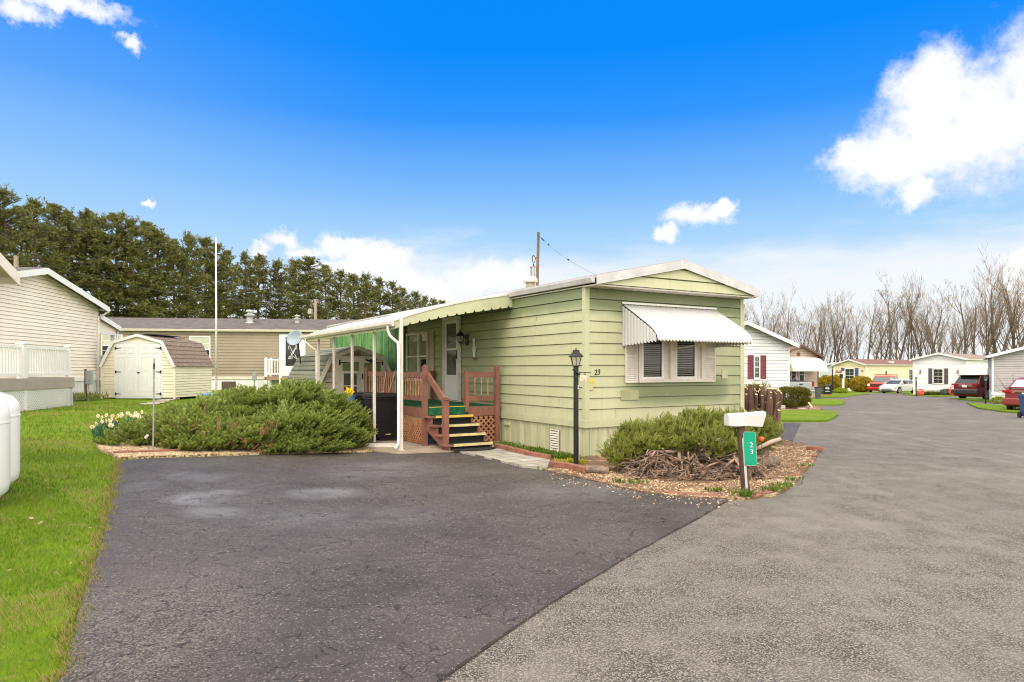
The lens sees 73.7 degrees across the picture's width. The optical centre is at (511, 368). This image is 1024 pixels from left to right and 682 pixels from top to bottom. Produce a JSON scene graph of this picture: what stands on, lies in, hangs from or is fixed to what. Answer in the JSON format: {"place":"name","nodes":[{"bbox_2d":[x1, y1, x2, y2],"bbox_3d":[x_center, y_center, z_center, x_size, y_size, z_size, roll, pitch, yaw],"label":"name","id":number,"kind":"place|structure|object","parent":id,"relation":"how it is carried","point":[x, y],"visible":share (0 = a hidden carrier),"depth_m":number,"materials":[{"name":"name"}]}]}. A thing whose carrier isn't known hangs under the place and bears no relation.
{"place":"outdoors","nodes":[
{"label":"outdoors","id":0,"kind":"place"},
{"bbox_2d":[57,452,728,681],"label":"driveway","id":1,"kind":"structure","parent":0,"point":[378,567],"depth_m":5.58,"materials":[{"name":"grey asphalt"}]},
{"bbox_2d":[362,423,529,453],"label":"patio","id":2,"kind":"structure","parent":0,"point":[410,447],"depth_m":13.37,"materials":[{"name":"concrete"}]},
{"bbox_2d":[362,392,396,440],"bbox_3d":[-2.847,1.035,14.868,0.640,1.020,0.799,0,0,-35],"label":"trash bin","id":3,"kind":"object","parent":2,"relation":"on","point":[386,415],"visible":0.69,"depth_m":14.59,"materials":[{"name":"black plastic"}]},
{"bbox_2d":[365,364,499,450],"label":"porch deck","id":4,"kind":"structure","parent":2,"relation":"on","point":[446,424],"depth_m":14.13,"materials":[{"name":"red paint"}]},
{"bbox_2d":[0,372,982,681],"bbox_3d":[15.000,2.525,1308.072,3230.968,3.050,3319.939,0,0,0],"label":"ground","id":5,"kind":"structure","parent":0,"point":[58,616],"depth_m":6.38,"materials":[{"name":"green plant"}]},
{"bbox_2d":[0,400,10,496],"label":"propane cylinder","id":6,"kind":"object","parent":5,"relation":"on","point":[5,442],"visible":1,"depth_m":6.96,"materials":[{"name":"white paint"}]},
{"bbox_2d":[0,253,19,285],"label":"home","id":7,"kind":"object","parent":5,"relation":"on","point":[9,273],"visible":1,"depth_m":8.91,"materials":[{"name":"beige"}]},
{"bbox_2d":[0,392,20,483],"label":"propane cylinder","id":8,"kind":"object","parent":5,"relation":"on","point":[11,403],"visible":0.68,"depth_m":7.60,"materials":[{"name":"white paint"}]},
{"bbox_2d":[0,183,37,266],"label":"evergreen tree","id":9,"kind":"object","parent":5,"relation":"on","point":[5,194],"visible":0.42,"depth_m":50.28,"materials":[{"name":"green plant"}]},
{"bbox_2d":[3,203,51,266],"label":"evergreen tree","id":10,"kind":"object","parent":5,"relation":"on","point":[20,247],"visible":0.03,"depth_m":58.18,"materials":[{"name":"green plant"}]},
{"bbox_2d":[0,341,74,410],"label":"white railed deck","id":11,"kind":"structure","parent":5,"relation":"on","point":[25,390],"depth_m":18.39,"materials":[{"name":"plastic"}]},
{"bbox_2d":[8,194,74,272],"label":"evergreen tree","id":12,"kind":"object","parent":5,"relation":"on","point":[34,205],"visible":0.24,"depth_m":53.62,"materials":[{"name":"green plant"}]},
{"bbox_2d":[0,267,120,403],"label":"cream home","id":13,"kind":"object","parent":5,"relation":"on","point":[43,307],"visible":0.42,"depth_m":21.70,"materials":[{"name":"plastic"}]},
{"bbox_2d":[30,197,94,288],"bbox_3d":[-38.575,-6.721,57.785,5.732,15.451,6.212,0,0,-30],"label":"evergreen tree","id":14,"kind":"object","parent":5,"relation":"on","point":[54,208],"visible":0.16,"depth_m":57.38,"materials":[{"name":"green plant"}]},
{"bbox_2d":[36,207,116,311],"bbox_3d":[-37.327,-6.314,57.251,5.897,14.647,5.939,0,0,30],"label":"evergreen tree","id":15,"kind":"object","parent":5,"relation":"on","point":[67,217],"visible":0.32,"depth_m":57.30,"materials":[{"name":"green plant"}]},
{"bbox_2d":[49,206,123,309],"bbox_3d":[-37.131,-6.441,59.423,6.306,15.282,6.630,0,0,30],"label":"evergreen tree","id":16,"kind":"object","parent":5,"relation":"on","point":[82,215],"visible":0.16,"depth_m":59.13,"materials":[{"name":"green plant"}]},
{"bbox_2d":[71,212,136,317],"bbox_3d":[-35.785,-6.316,59.482,5.635,14.743,5.926,0,0,-33],"label":"evergreen tree","id":17,"kind":"object","parent":5,"relation":"on","point":[101,295],"visible":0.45,"depth_m":58.72,"materials":[{"name":"green plant"}]},
{"bbox_2d":[86,209,160,317],"bbox_3d":[-35.110,-6.630,60.929,6.005,15.283,6.406,0,0,25],"label":"evergreen tree","id":18,"kind":"object","parent":5,"relation":"on","point":[115,217],"visible":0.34,"depth_m":60.51,"materials":[{"name":"green plant"}]},
{"bbox_2d":[103,216,166,317],"bbox_3d":[-33.888,-6.290,60.976,5.736,14.725,6.176,0,0,-44],"label":"evergreen tree","id":19,"kind":"object","parent":5,"relation":"on","point":[132,251],"visible":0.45,"depth_m":60.34,"materials":[{"name":"green plant"}]},
{"bbox_2d":[126,217,175,317],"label":"evergreen tree","id":20,"kind":"object","parent":5,"relation":"on","point":[144,224],"visible":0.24,"depth_m":64.22,"materials":[{"name":"green plant"}]},
{"bbox_2d":[98,334,213,398],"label":"beige shed","id":21,"kind":"structure","parent":5,"relation":"on","point":[183,367],"depth_m":24.24,"materials":[{"name":"beige"}]},
{"bbox_2d":[115,343,137,396],"bbox_3d":[-13.682,0.046,24.236,0.837,1.890,0.032,0,0,2],"label":"door","id":22,"kind":"structure","parent":21,"relation":"in","point":[126,370],"depth_m":24.23,"materials":[{"name":"white plastic"}]},
{"bbox_2d":[138,343,160,396],"bbox_3d":[-12.838,0.046,24.207,0.837,1.890,0.032,0,0,2],"label":"door","id":23,"kind":"structure","parent":21,"relation":"in","point":[147,352],"depth_m":24.20,"materials":[{"name":"white plastic"}]},
{"bbox_2d":[127,225,185,317],"bbox_3d":[-33.761,-6.313,64.722,6.430,14.647,6.384,0,0,10],"label":"evergreen tree","id":24,"kind":"object","parent":5,"relation":"on","point":[161,284],"visible":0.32,"depth_m":64.31,"materials":[{"name":"green plant"}]},
{"bbox_2d":[159,237,197,317],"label":"evergreen tree","id":25,"kind":"object","parent":5,"relation":"on","point":[170,268],"visible":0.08,"depth_m":72.65,"materials":[{"name":"green plant"}]},
{"bbox_2d":[163,229,212,317],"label":"evergreen tree","id":26,"kind":"object","parent":5,"relation":"on","point":[189,241],"visible":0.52,"depth_m":66.80,"materials":[{"name":"green plant"}]},
{"bbox_2d":[174,234,231,317],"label":"evergreen tree","id":27,"kind":"object","parent":5,"relation":"on","point":[205,242],"visible":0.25,"depth_m":72.38,"materials":[{"name":"green plant"}]},
{"bbox_2d":[215,237,216,392],"bbox_3d":[-8.671,-1.267,20.000,0.070,5.184,0.064,0,0,0],"label":"flagpole","id":28,"kind":"object","parent":5,"relation":"on","point":[216,314],"visible":0.83,"depth_m":19.98,"materials":[{"name":"white metal"}]},
{"bbox_2d":[190,241,242,318],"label":"evergreen tree","id":29,"kind":"object","parent":5,"relation":"on","point":[221,287],"visible":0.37,"depth_m":72.19,"materials":[{"name":"green plant"}]},
{"bbox_2d":[100,310,353,389],"bbox_3d":[-11.291,-0.791,36.792,21.494,4.600,4.640,0,0,-7],"label":"taupe home","id":30,"kind":"object","parent":5,"relation":"on","point":[247,346],"visible":0.21,"depth_m":34.45,"materials":[{"name":"plastic"}]},
{"bbox_2d":[189,336,210,359],"bbox_3d":[-15.580,-0.951,34.090,1.000,1.360,0.033,0,0,-7],"label":"window","id":31,"kind":"structure","parent":30,"relation":"in","point":[205,340],"depth_m":34.12,"materials":[{"name":"white plastic"}]},
{"bbox_2d":[279,334,305,375],"bbox_3d":[-11.143,-0.691,34.666,1.280,2.100,0.047,0,0,-7],"label":"door","id":32,"kind":"structure","parent":30,"relation":"in","point":[284,353],"depth_m":34.63,"materials":[{"name":"white plastic"}]},
{"bbox_2d":[207,250,251,318],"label":"evergreen tree","id":33,"kind":"object","parent":5,"relation":"on","point":[228,254],"visible":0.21,"depth_m":80.29,"materials":[{"name":"green plant"}]},
{"bbox_2d":[96,437,371,459],"bbox_3d":[-6.253,1.397,14.326,4.892,0.406,6.649,0,0,-40],"label":"juniper bed","id":34,"kind":"object","parent":5,"relation":"on","point":[102,449],"visible":0.19,"depth_m":11.31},
{"bbox_2d":[95,411,140,435],"bbox_3d":[-7.373,1.031,12.853,0.782,0.438,0.654,0,0,0],"label":"daffodil clump","id":35,"kind":"object","parent":34,"relation":"on","point":[116,422],"visible":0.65,"depth_m":12.78,"materials":[{"name":"white plant"}]},
{"bbox_2d":[93,418,158,444],"bbox_3d":[-6.430,1.114,12.025,1.157,0.574,1.728,0,0,30],"label":"juniper shrub","id":36,"kind":"object","parent":34,"relation":"on","point":[116,436],"visible":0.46,"depth_m":11.55,"materials":[{"name":"green plant"}]},
{"bbox_2d":[120,377,377,453],"bbox_3d":[-4.889,0.883,13.295,4.510,1.476,4.420,0,0,0],"label":"juniper shrub","id":37,"kind":"object","parent":34,"relation":"on","point":[286,415],"visible":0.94,"depth_m":12.39,"materials":[{"name":"green plant"}]},
{"bbox_2d":[222,249,273,318],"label":"evergreen tree","id":38,"kind":"object","parent":5,"relation":"on","point":[253,299],"visible":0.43,"depth_m":77.53,"materials":[{"name":"green plant"}]},
{"bbox_2d":[237,252,282,318],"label":"evergreen tree","id":39,"kind":"object","parent":5,"relation":"on","point":[260,259],"visible":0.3,"depth_m":82.53,"materials":[{"name":"green plant"}]},
{"bbox_2d":[264,358,287,387],"bbox_3d":[-11.202,0.309,34.010,1.900,1.700,1.260,0,0,-7],"label":"white step landing","id":40,"kind":"object","parent":5,"relation":"on","point":[268,366],"visible":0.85,"depth_m":33.36,"materials":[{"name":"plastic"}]},
{"bbox_2d":[260,257,295,318],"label":"evergreen tree","id":41,"kind":"object","parent":5,"relation":"on","point":[282,280],"visible":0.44,"depth_m":82.87,"materials":[{"name":"green plant"}]},
{"bbox_2d":[273,257,312,318],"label":"evergreen tree","id":42,"kind":"object","parent":5,"relation":"on","point":[293,272],"visible":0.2,"depth_m":87.06,"materials":[{"name":"green plant"}]},
{"bbox_2d":[272,254,335,318],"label":"evergreen tree","id":43,"kind":"object","parent":5,"relation":"on","point":[310,284],"visible":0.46,"depth_m":80.77,"materials":[{"name":"green plant"}]},
{"bbox_2d":[303,262,344,318],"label":"evergreen tree","id":44,"kind":"object","parent":5,"relation":"on","point":[326,301],"visible":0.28,"depth_m":91.22,"materials":[{"name":"green plant"}]},
{"bbox_2d":[287,346,396,393],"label":"grey barn shed","id":45,"kind":"structure","parent":5,"relation":"on","point":[305,368],"depth_m":19.18,"materials":[{"name":"beige"}]},
{"bbox_2d":[286,330,301,363],"bbox_3d":[-6.419,-0.656,20.205,0.425,1.024,0.647,0,0,-26],"label":"satellite dish","id":46,"kind":"object","parent":45,"relation":"attached to","point":[293,338],"visible":0.98,"depth_m":20.38,"materials":[{"name":"grey metal"}]},
{"bbox_2d":[341,361,360,392],"bbox_3d":[-4.491,0.562,19.038,0.574,1.555,0.047,0,0,-31],"label":"door","id":47,"kind":"structure","parent":45,"relation":"in","point":[345,367],"depth_m":19.02,"materials":[{"name":"white paint"}]},
{"bbox_2d":[361,361,380,391],"bbox_3d":[-3.989,0.563,19.334,0.574,1.555,0.058,0,0,-31],"label":"door","id":48,"kind":"structure","parent":45,"relation":"in","point":[364,364],"depth_m":19.24,"materials":[{"name":"white paint"}]},
{"bbox_2d":[327,268,357,319],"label":"evergreen tree","id":49,"kind":"object","parent":5,"relation":"on","point":[341,274],"visible":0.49,"depth_m":91.78,"materials":[{"name":"green plant"}]},
{"bbox_2d":[339,272,374,319],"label":"evergreen tree","id":50,"kind":"object","parent":5,"relation":"on","point":[352,277],"visible":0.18,"depth_m":99.18,"materials":[{"name":"green plant"}]},
{"bbox_2d":[348,271,384,319],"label":"evergreen tree","id":51,"kind":"object","parent":5,"relation":"on","point":[364,289],"visible":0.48,"depth_m":94.85,"materials":[{"name":"green plant"}]},
{"bbox_2d":[361,276,399,317],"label":"evergreen tree","id":52,"kind":"object","parent":5,"relation":"on","point":[378,281],"visible":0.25,"depth_m":104.44,"materials":[{"name":"green plant"}]},
{"bbox_2d":[376,280,405,314],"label":"evergreen tree","id":53,"kind":"object","parent":5,"relation":"on","point":[395,300],"visible":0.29,"depth_m":103.99,"materials":[{"name":"green plant"}]},
{"bbox_2d":[530,232,539,285],"bbox_3d":[1.443,-3.450,44.009,0.602,10.705,0.482,0,0,-34],"label":"utility pole","id":54,"kind":"object","parent":5,"relation":"on","point":[534,271],"visible":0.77,"depth_m":43.92,"materials":[{"name":"grey wood"}]},
{"bbox_2d":[327,259,759,455],"bbox_3d":[-0.788,-0.177,19.576,4.360,4.355,16.820,0,0,-31],"label":"green mobile home","id":55,"kind":"object","parent":5,"relation":"on","point":[672,338],"visible":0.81,"depth_m":13.18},
{"bbox_2d":[300,295,512,450],"bbox_3d":[-2.846,-0.002,16.408,2.721,3.125,7.130,0,0,-31],"label":"porch awning","id":56,"kind":"object","parent":55,"relation":"attached to","point":[400,321],"visible":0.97,"depth_m":13.91,"materials":[{"name":"green paint"}]},
{"bbox_2d":[406,333,417,380],"bbox_3d":[-2.736,-0.320,18.742,0.089,1.300,0.900,0,0,-31],"label":"window","id":57,"kind":"structure","parent":55,"relation":"in","point":[411,339],"depth_m":18.84,"materials":[{"name":"black"}]},
{"bbox_2d":[417,332,428,380],"bbox_3d":[-2.354,-0.320,18.109,0.089,1.300,0.620,0,0,-31],"label":"window","id":58,"kind":"structure","parent":55,"relation":"in","point":[423,337],"depth_m":18.18,"materials":[{"name":"black"}]},
{"bbox_2d":[442,316,461,401],"bbox_3d":[-1.497,-0.220,16.653,0.117,2.080,0.980,0,0,-31],"label":"door","id":59,"kind":"structure","parent":55,"relation":"in","point":[451,326],"depth_m":16.68,"materials":[{"name":"white paint"}]},
{"bbox_2d":[638,327,705,382],"bbox_3d":[3.100,-0.260,13.156,1.730,1.040,0.082,0,0,-31],"label":"window","id":60,"kind":"structure","parent":55,"relation":"in","point":[657,361],"depth_m":13.10,"materials":[{"name":"white glass"}]},
{"bbox_2d":[531,440,819,499],"bbox_3d":[2.831,1.581,11.706,6.467,0.054,6.991,0,0,0],"label":"planting bed","id":61,"kind":"object","parent":5,"relation":"on","point":[599,462],"visible":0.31,"depth_m":9.67,"materials":[{"name":"brown soil"}]},
{"bbox_2d":[104,445,816,506],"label":"stone chips","id":62,"kind":"object","parent":61,"relation":"on","point":[626,479],"visible":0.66,"depth_m":9.53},
{"bbox_2d":[492,440,586,459],"bbox_3d":[0.324,1.498,12.757,0.762,0.119,2.801,0,0,-28],"label":"ground cover","id":63,"kind":"object","parent":61,"relation":"on","point":[558,454],"visible":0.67,"depth_m":12.40,"materials":[{"name":"green plant"}]},
{"bbox_2d":[568,348,590,463],"bbox_3d":[1.116,0.652,11.185,0.436,1.995,0.234,0,0,-31],"label":"lamp post","id":64,"kind":"object","parent":61,"relation":"on","point":[575,353],"visible":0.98,"depth_m":11.11,"materials":[{"name":"black metal"}]},
{"bbox_2d":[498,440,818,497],"bbox_3d":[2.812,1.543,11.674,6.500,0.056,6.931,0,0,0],"label":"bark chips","id":65,"kind":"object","parent":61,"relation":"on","point":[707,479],"visible":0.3,"depth_m":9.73,"materials":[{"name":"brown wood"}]},
{"bbox_2d":[594,405,785,480],"bbox_3d":[2.806,1.072,10.355,3.064,1.088,1.822,0,0,-4],"label":"trimmed juniper","id":66,"kind":"object","parent":61,"relation":"on","point":[687,431],"visible":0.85,"depth_m":10.08,"materials":[{"name":"green plant"}]},
{"bbox_2d":[607,462,814,491],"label":"bed weeds","id":67,"kind":"object","parent":61,"relation":"on","point":[787,483],"visible":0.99,"depth_m":9.04,"materials":[{"name":"green plant"}]},
{"bbox_2d":[724,411,765,490],"bbox_3d":[2.916,1.070,8.524,0.493,1.086,0.177,0,0,-6],"label":"mailbox post","id":68,"kind":"object","parent":61,"relation":"on","point":[747,451],"visible":1,"depth_m":8.46,"materials":[{"name":"white paint"}]},
{"bbox_2d":[744,380,782,428],"bbox_3d":[5.401,0.987,14.830,0.892,1.508,0.776,0,0,0],"label":"sawn off shrub","id":69,"kind":"object","parent":61,"relation":"on","point":[758,397],"visible":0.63,"depth_m":14.59,"materials":[{"name":"brown plant"}]},
{"bbox_2d":[747,282,795,337],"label":"bare tree","id":70,"kind":"object","parent":5,"relation":"on","point":[777,326],"visible":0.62,"depth_m":95.98,"materials":[{"name":"brown plant"}]},
{"bbox_2d":[744,320,799,399],"bbox_3d":[7.226,-0.011,38.160,7.760,4.520,14.644,0,0,-31],"label":"maroon shutter home","id":71,"kind":"object","parent":5,"relation":"on","point":[766,354],"visible":0.23,"depth_m":33.09,"materials":[{"name":"white plastic"}]},
{"bbox_2d":[782,303,826,350],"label":"bare tree","id":72,"kind":"object","parent":5,"relation":"on","point":[806,331],"visible":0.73,"depth_m":101.50,"materials":[{"name":"brown plant"}]},
{"bbox_2d":[790,344,827,397],"bbox_3d":[17.555,0.386,55.496,5.300,4.350,15.454,0,0,-31],"label":"tan awning home","id":73,"kind":"object","parent":5,"relation":"on","point":[807,363],"visible":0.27,"depth_m":49.72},
{"bbox_2d":[809,287,850,363],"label":"bare tree","id":74,"kind":"object","parent":5,"relation":"on","point":[822,349],"visible":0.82,"depth_m":106.09,"materials":[{"name":"brown plant"}]},
{"bbox_2d":[809,294,851,363],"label":"bare tree","id":75,"kind":"object","parent":5,"relation":"on","point":[828,335],"visible":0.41,"depth_m":119.15,"materials":[{"name":"brown plant"}]},
{"bbox_2d":[826,293,864,360],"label":"bare tree","id":76,"kind":"object","parent":5,"relation":"on","point":[849,348],"visible":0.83,"depth_m":104.55,"materials":[{"name":"brown plant"}]},
{"bbox_2d":[827,292,869,361],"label":"bare tree","id":77,"kind":"object","parent":5,"relation":"on","point":[838,348],"visible":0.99,"depth_m":102.90,"materials":[{"name":"brown plant"}]},
{"bbox_2d":[848,375,872,391],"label":"golden bush","id":78,"kind":"object","parent":5,"relation":"on","point":[857,383],"visible":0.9,"depth_m":76.31,"materials":[{"name":"yellow plant"}]},
{"bbox_2d":[831,359,912,390],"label":"yellow home","id":79,"kind":"object","parent":5,"relation":"on","point":[870,368],"visible":0.26,"depth_m":84.96,"materials":[{"name":"yellow"}]},
{"bbox_2d":[858,291,886,358],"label":"bare tree","id":80,"kind":"object","parent":5,"relation":"on","point":[870,341],"visible":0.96,"depth_m":94.57,"materials":[{"name":"brown plant"}]},
{"bbox_2d":[851,271,902,359],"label":"bare tree","id":81,"kind":"object","parent":5,"relation":"on","point":[889,337],"visible":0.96,"depth_m":107.07,"materials":[{"name":"brown plant"}]},
{"bbox_2d":[867,374,898,391],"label":"red pickup","id":82,"kind":"object","parent":5,"relation":"on","point":[877,382],"visible":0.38,"depth_m":75.85,"materials":[{"name":"paint"}]},
{"bbox_2d":[858,284,909,358],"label":"bare tree","id":83,"kind":"object","parent":5,"relation":"on","point":[881,338],"visible":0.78,"depth_m":108.66,"materials":[{"name":"brown plant"}]},
{"bbox_2d":[879,379,912,392],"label":"white hatchback","id":84,"kind":"object","parent":5,"relation":"on","point":[897,385],"visible":0.84,"depth_m":69.21,"materials":[{"name":"paint"}]},
{"bbox_2d":[896,271,923,359],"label":"bare tree","id":85,"kind":"object","parent":5,"relation":"on","point":[911,341],"visible":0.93,"depth_m":106.14,"materials":[{"name":"brown plant"}]},
{"bbox_2d":[888,275,938,356],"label":"bare tree","id":86,"kind":"object","parent":5,"relation":"on","point":[919,349],"visible":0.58,"depth_m":108.09,"materials":[{"name":"brown plant"}]},
{"bbox_2d":[903,276,951,354],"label":"bare tree","id":87,"kind":"object","parent":5,"relation":"on","point":[941,333],"visible":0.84,"depth_m":102.33,"materials":[{"name":"brown plant"}]},
{"bbox_2d":[909,292,945,352],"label":"bare tree","id":88,"kind":"object","parent":5,"relation":"on","point":[930,335],"visible":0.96,"depth_m":98.55,"materials":[{"name":"brown plant"}]},
{"bbox_2d":[920,277,960,352],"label":"bare tree","id":89,"kind":"object","parent":5,"relation":"on","point":[940,317],"visible":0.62,"depth_m":120.92,"materials":[{"name":"brown plant"}]},
{"bbox_2d":[909,352,987,393],"bbox_3d":[41.773,0.670,63.733,14.094,4.150,4.500,0,0,-44],"label":"grey shutter home","id":90,"kind":"object","parent":5,"relation":"on","point":[938,371],"visible":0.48,"depth_m":59.29,"materials":[{"name":"white plastic"}]},
{"bbox_2d":[944,299,983,353],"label":"bare tree","id":91,"kind":"object","parent":5,"relation":"on","point":[960,337],"visible":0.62,"depth_m":110.91,"materials":[{"name":"brown plant"}]},
{"bbox_2d":[936,281,999,353],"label":"bare tree","id":92,"kind":"object","parent":5,"relation":"on","point":[965,335],"visible":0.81,"depth_m":101.20,"materials":[{"name":"brown plant"}]},
{"bbox_2d":[961,272,1004,355],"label":"bare tree","id":93,"kind":"object","parent":5,"relation":"on","point":[973,346],"visible":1,"depth_m":98.51,"materials":[{"name":"brown plant"}]},
{"bbox_2d":[970,266,1011,355],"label":"bare tree","id":94,"kind":"object","parent":5,"relation":"on","point":[985,326],"visible":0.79,"depth_m":102.12,"materials":[{"name":"brown plant"}]},
{"bbox_2d":[978,244,1023,352],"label":"bare tree","id":95,"kind":"object","parent":5,"relation":"on","point":[1020,344],"visible":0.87,"depth_m":101.28,"materials":[{"name":"brown plant"}]},
{"bbox_2d":[981,270,1023,353],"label":"bare tree","id":96,"kind":"object","parent":5,"relation":"on","point":[1011,328],"visible":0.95,"depth_m":100.02,"materials":[{"name":"brown plant"}]},
{"bbox_2d":[983,346,1023,401],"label":"grey home","id":97,"kind":"object","parent":5,"relation":"on","point":[1003,366],"visible":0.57,"depth_m":38.68,"materials":[{"name":"plastic"}]},
{"bbox_2d":[457,445,549,469],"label":"walkway","id":98,"kind":"structure","parent":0,"point":[511,458],"depth_m":11.67,"materials":[{"name":"grey concrete"}]},
{"bbox_2d":[0,0,1023,363],"label":"sky","id":99,"kind":"structure","parent":0,"point":[426,146],"materials":[{"name":"blue"}]},
{"bbox_2d":[442,393,1023,681],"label":"road","id":100,"kind":"structure","parent":0,"point":[884,542],"depth_m":5.08,"materials":[{"name":"grey asphalt"}]},
{"bbox_2d":[951,375,988,399],"bbox_3d":[32.548,1.246,46.776,4.730,1.676,2.080,0,0,-22],"label":"red suv","id":101,"kind":"object","parent":100,"relation":"on","point":[965,386],"visible":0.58,"depth_m":45.69,"materials":[{"name":"paint"}]},
{"bbox_2d":[1002,377,1023,408],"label":"maroon sedan","id":102,"kind":"object","parent":100,"relation":"on","point":[1012,391],"visible":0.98,"depth_m":28.29,"materials":[{"name":"paint"}]},
{"bbox_2d":[778,423,799,439],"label":"neighbour drive","id":103,"kind":"structure","parent":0,"point":[791,429],"depth_m":17.49,"materials":[{"name":"concrete"}]},
{"bbox_2d":[780,405,822,409],"bbox_3d":[12.905,1.775,31.261,2.398,0.131,7.691,0,0,22],"label":"hedge bed","id":104,"kind":"object","parent":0,"point":[816,407],"visible":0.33,"depth_m":30.16,"materials":[{"name":"beige stone"}]},
{"bbox_2d":[778,385,811,407],"bbox_3d":[12.545,1.283,30.502,1.531,1.120,1.420,0,0,0],"label":"clipped bush","id":105,"kind":"object","parent":104,"relation":"on","point":[804,394],"visible":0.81,"depth_m":30.04,"materials":[{"name":"green plant"}]},
{"bbox_2d":[780,410,837,421],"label":"verge","id":106,"kind":"structure","parent":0,"point":[807,415],"depth_m":23.59,"materials":[{"name":"green plant"}]},
{"bbox_2d":[967,402,1019,412],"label":"verge","id":107,"kind":"structure","parent":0,"point":[997,408],"depth_m":30.89,"materials":[{"name":"green plant"}]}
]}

